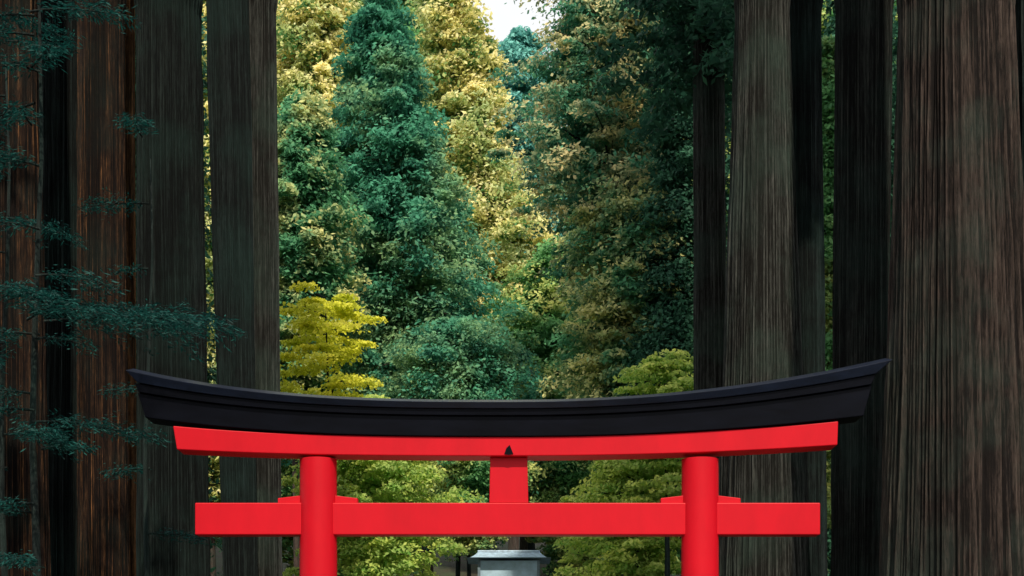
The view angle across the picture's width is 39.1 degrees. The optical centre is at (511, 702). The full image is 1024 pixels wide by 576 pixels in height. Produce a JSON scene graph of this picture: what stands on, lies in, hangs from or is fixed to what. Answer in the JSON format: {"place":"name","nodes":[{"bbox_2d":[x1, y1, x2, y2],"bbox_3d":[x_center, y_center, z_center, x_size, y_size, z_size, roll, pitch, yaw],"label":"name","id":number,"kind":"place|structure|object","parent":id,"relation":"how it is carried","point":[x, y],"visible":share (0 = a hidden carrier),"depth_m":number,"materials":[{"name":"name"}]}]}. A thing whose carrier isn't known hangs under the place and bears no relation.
{"place":"outdoors","nodes":[
{"label":"outdoors","id":0,"kind":"place"},
{"bbox_2d":[215,459,680,575],"bbox_3d":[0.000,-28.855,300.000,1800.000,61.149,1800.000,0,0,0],"label":"ground","id":1,"kind":"structure","parent":0,"point":[445,568],"depth_m":98.57,"materials":[{"name":"green plant"}]},
{"bbox_2d":[0,0,50,575],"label":"cedar tree","id":2,"kind":"object","parent":1,"relation":"on","point":[24,89],"visible":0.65,"depth_m":20.60,"materials":[{"name":"brown plant"}]},
{"bbox_2d":[0,7,88,575],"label":"young hemlock","id":3,"kind":"object","parent":1,"relation":"on","point":[3,546],"visible":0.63,"depth_m":17.53,"materials":[{"name":"green plant"}]},
{"bbox_2d":[41,0,76,575],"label":"cedar tree","id":4,"kind":"object","parent":1,"relation":"on","point":[59,85],"visible":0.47,"depth_m":24.15,"materials":[{"name":"brown plant"}]},
{"bbox_2d":[75,0,129,575],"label":"cedar tree","id":5,"kind":"object","parent":1,"relation":"on","point":[103,529],"visible":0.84,"depth_m":22.20,"materials":[{"name":"brown plant"}]},
{"bbox_2d":[0,0,247,575],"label":"young hemlock","id":6,"kind":"object","parent":1,"relation":"on","point":[32,432],"visible":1,"depth_m":15.42,"materials":[{"name":"green plant"}]},
{"bbox_2d":[125,0,136,575],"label":"cedar tree","id":7,"kind":"object","parent":1,"relation":"on","point":[130,138],"visible":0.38,"depth_m":24.90,"materials":[{"name":"brown plant"}]},
{"bbox_2d":[71,112,208,575],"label":"young hemlock","id":8,"kind":"object","parent":1,"relation":"on","point":[145,468],"visible":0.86,"depth_m":19.50,"materials":[{"name":"green plant"}]},
{"bbox_2d":[134,0,210,575],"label":"cedar tree","id":9,"kind":"object","parent":1,"relation":"on","point":[169,90],"visible":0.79,"depth_m":23.04,"materials":[{"name":"brown plant"}]},
{"bbox_2d":[135,0,222,575],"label":"forest conifer","id":10,"kind":"object","parent":1,"relation":"on","point":[210,377],"depth_m":38.10,"materials":[{"name":"green plant"}]},
{"bbox_2d":[202,0,220,575],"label":"gold topped tree","id":11,"kind":"object","parent":1,"relation":"on","point":[214,463],"visible":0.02,"depth_m":57.15,"materials":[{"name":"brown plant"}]},
{"bbox_2d":[205,98,221,551],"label":"forest conifer","id":12,"kind":"object","parent":1,"relation":"on","point":[216,542],"depth_m":85.07,"materials":[{"name":"green plant"}]},
{"bbox_2d":[206,0,257,575],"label":"cedar tree","id":13,"kind":"object","parent":1,"relation":"on","point":[229,99],"visible":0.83,"depth_m":21.26,"materials":[{"name":"brown plant"}]},
{"bbox_2d":[205,0,299,570],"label":"forest conifer","id":14,"kind":"object","parent":1,"relation":"on","point":[287,542],"depth_m":78.36,"materials":[{"name":"green plant"}]},
{"bbox_2d":[249,0,282,575],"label":"cedar tree","id":15,"kind":"object","parent":1,"relation":"on","point":[263,43],"visible":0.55,"depth_m":22.77,"materials":[{"name":"brown plant"}]},
{"bbox_2d":[207,86,378,575],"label":"cypress tree","id":16,"kind":"object","parent":1,"relation":"on","point":[314,216],"visible":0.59,"depth_m":49.12,"materials":[{"name":"green plant"}]},
{"bbox_2d":[276,0,366,391],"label":"gold topped tree","id":17,"kind":"object","parent":1,"relation":"on","point":[309,43],"visible":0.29,"depth_m":60.77,"materials":[{"name":"brown plant"}]},
{"bbox_2d":[281,0,363,559],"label":"forest conifer","id":18,"kind":"object","parent":1,"relation":"on","point":[360,2],"depth_m":89.08,"materials":[{"name":"green plant"}]},
{"bbox_2d":[279,281,387,396],"bbox_3d":[-4.731,-4.719,35.970,3.301,11.290,3.568,0,0,0],"label":"maple tree","id":19,"kind":"object","parent":1,"relation":"on","point":[312,326],"visible":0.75,"depth_m":35.68,"materials":[{"name":"yellow plant"}]},
{"bbox_2d":[289,12,452,575],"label":"forest conifer","id":20,"kind":"object","parent":1,"relation":"on","point":[417,31],"depth_m":73.73,"materials":[{"name":"green plant"}]},
{"bbox_2d":[281,394,485,575],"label":"broadleaf tree","id":21,"kind":"object","parent":1,"relation":"on","point":[384,481],"visible":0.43,"depth_m":39.13,"materials":[{"name":"green plant"}]},
{"bbox_2d":[281,0,531,573],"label":"cypress tree","id":22,"kind":"object","parent":1,"relation":"on","point":[391,143],"visible":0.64,"depth_m":52.68,"materials":[{"name":"green plant"}]},
{"bbox_2d":[391,0,434,564],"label":"forest conifer","id":23,"kind":"object","parent":1,"relation":"on","point":[412,9],"visible":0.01,"depth_m":95.64,"materials":[{"name":"green plant"}]},
{"bbox_2d":[373,314,555,575],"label":"broadleaf tree","id":24,"kind":"object","parent":1,"relation":"on","point":[454,355],"visible":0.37,"depth_m":47.71,"materials":[{"name":"green plant"}]},
{"bbox_2d":[413,461,546,575],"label":"broadleaf tree","id":25,"kind":"object","parent":1,"relation":"on","point":[475,474],"visible":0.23,"depth_m":46.00,"materials":[{"name":"green plant"}]},
{"bbox_2d":[405,0,558,549],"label":"gold conifer","id":26,"kind":"object","parent":1,"relation":"on","point":[461,62],"visible":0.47,"depth_m":64.69,"materials":[{"name":"brown plant"}]},
{"bbox_2d":[466,550,550,575],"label":"shrine hall","id":27,"kind":"structure","parent":1,"relation":"on","point":[508,562],"depth_m":43.22,"materials":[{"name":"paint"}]},
{"bbox_2d":[126,358,892,575],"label":"torii gate","id":28,"kind":"structure","parent":1,"relation":"on","point":[698,431],"depth_m":17.96,"materials":[{"name":"red wood"}]},
{"bbox_2d":[488,25,572,549],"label":"cypress tree","id":29,"kind":"object","parent":1,"relation":"on","point":[516,44],"visible":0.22,"depth_m":86.51,"materials":[{"name":"green plant"}]},
{"bbox_2d":[478,235,598,575],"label":"broadleaf tree","id":30,"kind":"object","parent":1,"relation":"on","point":[538,299],"visible":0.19,"depth_m":54.73,"materials":[{"name":"green plant"}]},
{"bbox_2d":[550,194,580,575],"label":"cypress tree","id":31,"kind":"object","parent":1,"relation":"on","point":[553,222],"depth_m":79.58,"materials":[{"name":"green plant"}]},
{"bbox_2d":[524,460,610,575],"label":"broadleaf tree","id":32,"kind":"object","parent":1,"relation":"on","point":[568,476],"visible":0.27,"depth_m":49.18,"materials":[{"name":"green plant"}]},
{"bbox_2d":[484,0,731,575],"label":"layered tree","id":33,"kind":"object","parent":1,"relation":"on","point":[593,149],"visible":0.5,"depth_m":44.67,"materials":[{"name":"green plant"}]},
{"bbox_2d":[552,458,681,575],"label":"maple tree","id":34,"kind":"object","parent":1,"relation":"on","point":[628,556],"visible":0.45,"depth_m":37.24,"materials":[{"name":"green plant"}]},
{"bbox_2d":[559,39,679,575],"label":"forest conifer","id":35,"kind":"object","parent":1,"relation":"on","point":[678,556],"depth_m":75.23,"materials":[{"name":"green plant"}]},
{"bbox_2d":[536,174,726,471],"bbox_3d":[3.846,-7.805,44.022,6.221,15.678,6.269,0,0,0],"label":"broadleaf tree","id":36,"kind":"object","parent":1,"relation":"on","point":[611,295],"visible":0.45,"depth_m":42.83,"materials":[{"name":"green plant"}]},
{"bbox_2d":[612,349,693,575],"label":"maple tree","id":37,"kind":"object","parent":1,"relation":"on","point":[658,368],"visible":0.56,"depth_m":35.69,"materials":[{"name":"green plant"}]},
{"bbox_2d":[587,0,734,458],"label":"cedar tree","id":38,"kind":"object","parent":1,"relation":"on","point":[704,29],"visible":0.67,"depth_m":32.74,"materials":[{"name":"brown plant"}]},
{"bbox_2d":[604,5,729,563],"bbox_3d":[5.020,-11.411,41.929,4.773,23.362,3.911,0,0,0],"label":"cypress tree","id":39,"kind":"object","parent":1,"relation":"on","point":[675,173],"visible":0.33,"depth_m":41.47,"materials":[{"name":"green plant"}]},
{"bbox_2d":[719,0,810,575],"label":"cedar tree","id":40,"kind":"object","parent":1,"relation":"on","point":[762,332],"visible":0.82,"depth_m":22.55,"materials":[{"name":"brown plant"}]},
{"bbox_2d":[725,126,829,572],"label":"forest conifer","id":41,"kind":"object","parent":1,"relation":"on","point":[729,143],"depth_m":73.24,"materials":[{"name":"green plant"}]},
{"bbox_2d":[725,27,830,575],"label":"forest conifer","id":42,"kind":"object","parent":1,"relation":"on","point":[727,167],"depth_m":39.90,"materials":[{"name":"green plant"}]},
{"bbox_2d":[789,0,827,575],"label":"cedar tree","id":43,"kind":"object","parent":1,"relation":"on","point":[805,32],"visible":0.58,"depth_m":26.74,"materials":[{"name":"brown plant"}]},
{"bbox_2d":[821,0,833,558],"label":"forest conifer","id":44,"kind":"object","parent":1,"relation":"on","point":[824,12],"depth_m":78.28,"materials":[{"name":"green plant"}]},
{"bbox_2d":[822,34,834,527],"bbox_3d":[6.557,-6.442,31.213,2.641,15.740,2.870,0,0,0],"label":"broadleaf tree","id":45,"kind":"object","parent":1,"relation":"on","point":[828,74],"visible":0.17,"depth_m":30.59,"materials":[{"name":"green plant"}]},
{"bbox_2d":[822,0,897,574],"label":"forest conifer","id":46,"kind":"object","parent":1,"relation":"on","point":[827,31],"visible":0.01,"depth_m":41.70,"materials":[{"name":"green plant"}]},
{"bbox_2d":[830,0,893,575],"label":"cedar tree","id":47,"kind":"object","parent":1,"relation":"on","point":[862,145],"visible":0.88,"depth_m":22.15,"materials":[{"name":"brown plant"}]},
{"bbox_2d":[890,4,897,242],"bbox_3d":[11.579,-9.813,37.820,4.686,20.869,4.758,0,0,14],"label":"forest conifer","id":48,"kind":"object","parent":1,"relation":"on","point":[894,65],"depth_m":38.35,"materials":[{"name":"green plant"}]},
{"bbox_2d":[891,0,897,174],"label":"forest conifer","id":49,"kind":"object","parent":1,"relation":"on","point":[895,3],"depth_m":74.66,"materials":[{"name":"green plant"}]},
{"bbox_2d":[879,0,1023,575],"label":"cedar tree","id":50,"kind":"object","parent":1,"relation":"on","point":[952,502],"visible":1,"depth_m":17.90,"materials":[{"name":"brown plant"}]},
{"bbox_2d":[1015,0,1023,185],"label":"cedar tree","id":51,"kind":"object","parent":1,"relation":"on","point":[1019,10],"visible":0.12,"depth_m":21.32,"materials":[{"name":"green plant"}]},
{"bbox_2d":[471,0,565,127],"label":"sky","id":52,"kind":"structure","parent":0,"point":[507,16],"materials":[{"name":"white"}]},
{"bbox_2d":[528,542,534,549],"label":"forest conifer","id":53,"kind":"object","parent":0,"point":[531,546],"depth_m":107.49,"materials":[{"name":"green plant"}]}
]}

